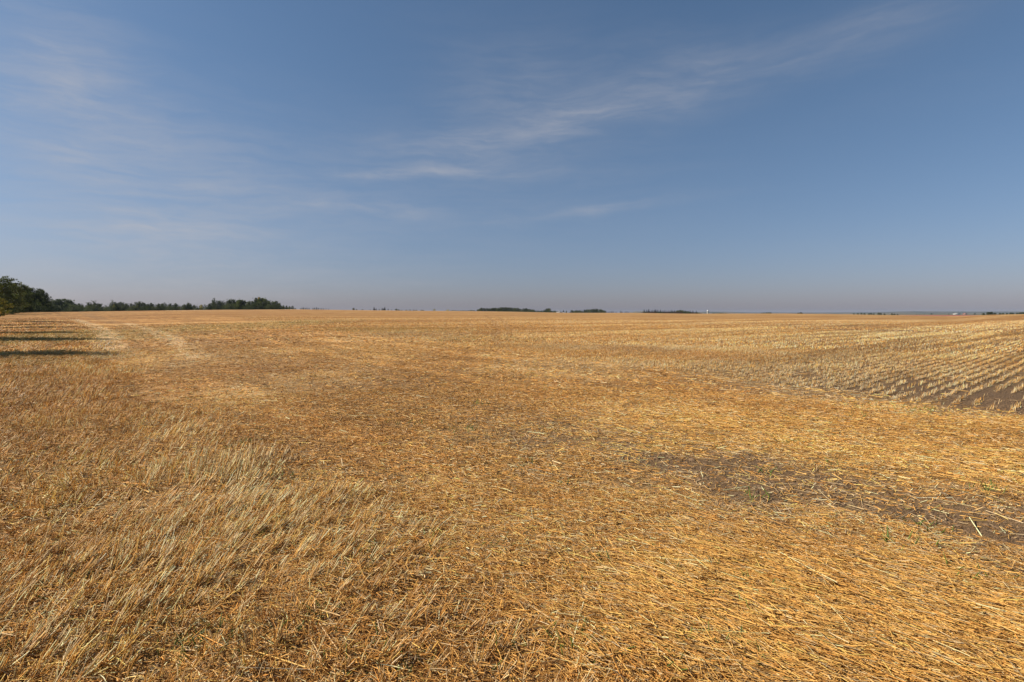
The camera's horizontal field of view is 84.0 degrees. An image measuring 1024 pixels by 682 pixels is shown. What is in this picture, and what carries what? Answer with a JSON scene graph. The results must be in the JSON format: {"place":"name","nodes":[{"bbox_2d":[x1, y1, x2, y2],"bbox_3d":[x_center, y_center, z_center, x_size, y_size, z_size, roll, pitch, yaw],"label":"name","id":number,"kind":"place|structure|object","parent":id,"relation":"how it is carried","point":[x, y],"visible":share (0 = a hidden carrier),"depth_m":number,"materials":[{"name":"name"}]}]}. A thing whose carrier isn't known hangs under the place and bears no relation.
{"place":"outdoors","nodes":[
{"label":"outdoors","id":0,"kind":"place"},
{"bbox_2d":[0,309,1023,681],"bbox_3d":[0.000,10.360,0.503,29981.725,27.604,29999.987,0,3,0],"label":"ground","id":1,"kind":"structure","parent":0,"point":[184,317],"depth_m":7.83,"materials":[{"name":"brown soil"}]},
{"bbox_2d":[0,279,7,311],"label":"poplar tree","id":2,"kind":"object","parent":1,"relation":"on","point":[1,295],"visible":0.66,"depth_m":165.62,"materials":[{"name":"green plant"}]},
{"bbox_2d":[0,298,12,316],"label":"bush","id":3,"kind":"object","parent":1,"relation":"on","point":[3,311],"visible":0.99,"depth_m":138.11,"materials":[{"name":"green plant"}]},
{"bbox_2d":[0,275,21,313],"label":"poplar tree","id":4,"kind":"object","parent":1,"relation":"on","point":[5,282],"visible":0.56,"depth_m":174.84,"materials":[{"name":"green plant"}]},
{"bbox_2d":[4,278,21,309],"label":"slender tree","id":5,"kind":"object","parent":1,"relation":"on","point":[11,279],"visible":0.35,"depth_m":184.71,"materials":[{"name":"green plant"}]},
{"bbox_2d":[8,308,19,313],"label":"shrub","id":6,"kind":"object","parent":1,"relation":"on","point":[12,311],"visible":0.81,"depth_m":167.85,"materials":[{"name":"green plant"}]},
{"bbox_2d":[13,303,23,312],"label":"shrub","id":7,"kind":"object","parent":1,"relation":"on","point":[18,308],"visible":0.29,"depth_m":197.88,"materials":[{"name":"green plant"}]},
{"bbox_2d":[12,282,29,311],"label":"poplar tree","id":8,"kind":"object","parent":1,"relation":"on","point":[21,293],"visible":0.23,"depth_m":205.02,"materials":[{"name":"green plant"}]},
{"bbox_2d":[15,284,35,310],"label":"poplar tree","id":9,"kind":"object","parent":1,"relation":"on","point":[24,287],"visible":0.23,"depth_m":225.08,"materials":[{"name":"green plant"}]},
{"bbox_2d":[24,304,35,311],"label":"shrub","id":10,"kind":"object","parent":1,"relation":"on","point":[30,308],"visible":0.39,"depth_m":225.45,"materials":[{"name":"green plant"}]},
{"bbox_2d":[20,285,40,311],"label":"poplar tree","id":11,"kind":"object","parent":1,"relation":"on","point":[29,289],"visible":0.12,"depth_m":240.81,"materials":[{"name":"green plant"}]},
{"bbox_2d":[31,288,44,305],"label":"poplar tree","id":12,"kind":"object","parent":1,"relation":"on","point":[32,290],"visible":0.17,"depth_m":262.28,"materials":[{"name":"green plant"}]},
{"bbox_2d":[33,293,45,311],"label":"poplar tree","id":13,"kind":"object","parent":1,"relation":"on","point":[37,297],"visible":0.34,"depth_m":261.07,"materials":[{"name":"green plant"}]},
{"bbox_2d":[34,288,50,302],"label":"poplar tree","id":14,"kind":"object","parent":1,"relation":"on","point":[41,292],"visible":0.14,"depth_m":274.59,"materials":[{"name":"green plant"}]},
{"bbox_2d":[38,296,50,311],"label":"poplar tree","id":15,"kind":"object","parent":1,"relation":"on","point":[46,304],"visible":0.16,"depth_m":267.91,"materials":[{"name":"green plant"}]},
{"bbox_2d":[43,290,51,306],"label":"poplar tree","id":16,"kind":"object","parent":1,"relation":"on","point":[46,294],"visible":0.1,"depth_m":279.77,"materials":[{"name":"green plant"}]},
{"bbox_2d":[52,304,65,311],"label":"shrub","id":17,"kind":"object","parent":1,"relation":"on","point":[60,310],"visible":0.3,"depth_m":552.87,"materials":[{"name":"green plant"}]},
{"bbox_2d":[57,299,64,309],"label":"poplar tree","id":18,"kind":"object","parent":1,"relation":"on","point":[59,301],"visible":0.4,"depth_m":562.44,"materials":[{"name":"green plant"}]},
{"bbox_2d":[60,303,79,311],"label":"shrub","id":19,"kind":"object","parent":1,"relation":"on","point":[67,306],"visible":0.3,"depth_m":561.74,"materials":[{"name":"green plant"}]},
{"bbox_2d":[62,305,78,311],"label":"shrub","id":20,"kind":"object","parent":1,"relation":"on","point":[72,308],"visible":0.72,"depth_m":556.39,"materials":[{"name":"green plant"}]},
{"bbox_2d":[78,305,94,311],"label":"shrub","id":21,"kind":"object","parent":1,"relation":"on","point":[88,307],"visible":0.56,"depth_m":552.19,"materials":[{"name":"green plant"}]},
{"bbox_2d":[89,304,101,310],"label":"shrub","id":22,"kind":"object","parent":1,"relation":"on","point":[95,308],"visible":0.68,"depth_m":552.27,"materials":[{"name":"green plant"}]},
{"bbox_2d":[105,306,119,310],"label":"shrub","id":23,"kind":"object","parent":1,"relation":"on","point":[111,308],"visible":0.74,"depth_m":554.28,"materials":[{"name":"green plant"}]},
{"bbox_2d":[126,305,138,310],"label":"shrub","id":24,"kind":"object","parent":1,"relation":"on","point":[132,308],"visible":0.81,"depth_m":553.18,"materials":[{"name":"green plant"}]},
{"bbox_2d":[136,301,143,310],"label":"poplar tree","id":25,"kind":"object","parent":1,"relation":"on","point":[138,305],"visible":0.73,"depth_m":557.59,"materials":[{"name":"green plant"}]},
{"bbox_2d":[142,306,153,310],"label":"shrub","id":26,"kind":"object","parent":1,"relation":"on","point":[148,307],"visible":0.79,"depth_m":553.05,"materials":[{"name":"green plant"}]},
{"bbox_2d":[185,303,190,309],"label":"poplar tree","id":27,"kind":"object","parent":1,"relation":"on","point":[188,306],"visible":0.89,"depth_m":557.69,"materials":[{"name":"green plant"}]},
{"bbox_2d":[222,303,238,309],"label":"shrub","id":28,"kind":"object","parent":1,"relation":"on","point":[230,306],"visible":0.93,"depth_m":553.20,"materials":[{"name":"green plant"}]},
{"bbox_2d":[233,300,243,309],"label":"poplar tree","id":29,"kind":"object","parent":1,"relation":"on","point":[237,306],"visible":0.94,"depth_m":559.42,"materials":[{"name":"green plant"}]},
{"bbox_2d":[247,303,257,309],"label":"shrub","id":30,"kind":"object","parent":1,"relation":"on","point":[252,307],"visible":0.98,"depth_m":553.27,"materials":[{"name":"green plant"}]},
{"bbox_2d":[250,303,266,309],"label":"shrub","id":31,"kind":"object","parent":1,"relation":"on","point":[259,304],"visible":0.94,"depth_m":555.32,"materials":[{"name":"green plant"}]},
{"bbox_2d":[258,297,268,306],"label":"poplar tree","id":32,"kind":"object","parent":1,"relation":"on","point":[263,300],"visible":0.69,"depth_m":561.67,"materials":[{"name":"green plant"}]},
{"bbox_2d":[262,305,272,309],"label":"shrub","id":33,"kind":"object","parent":1,"relation":"on","point":[268,307],"visible":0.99,"depth_m":554.50,"materials":[{"name":"green plant"}]},
{"bbox_2d":[0,315,1023,681],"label":"standing stubble","id":34,"kind":"object","parent":1,"relation":"on","point":[908,355],"visible":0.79,"depth_m":5.46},
{"bbox_2d":[0,322,1023,681],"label":"loose straw","id":35,"kind":"object","parent":1,"relation":"on","point":[824,576],"visible":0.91,"depth_m":3.96,"materials":[{"name":"yellow plant"}]},
{"bbox_2d":[2,399,1023,681],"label":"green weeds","id":36,"kind":"object","parent":1,"relation":"on","point":[500,553],"visible":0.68,"depth_m":2.99,"materials":[{"name":"green plant"}]},
{"bbox_2d":[0,0,1023,312],"label":"sky","id":37,"kind":"structure","parent":0,"point":[750,156],"materials":[{"name":"blue"}]},
{"bbox_2d":[694,311,1021,313],"bbox_3d":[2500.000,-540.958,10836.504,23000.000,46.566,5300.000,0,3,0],"label":"hills","id":38,"kind":"structure","parent":0,"point":[927,312],"depth_m":9444.82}
]}

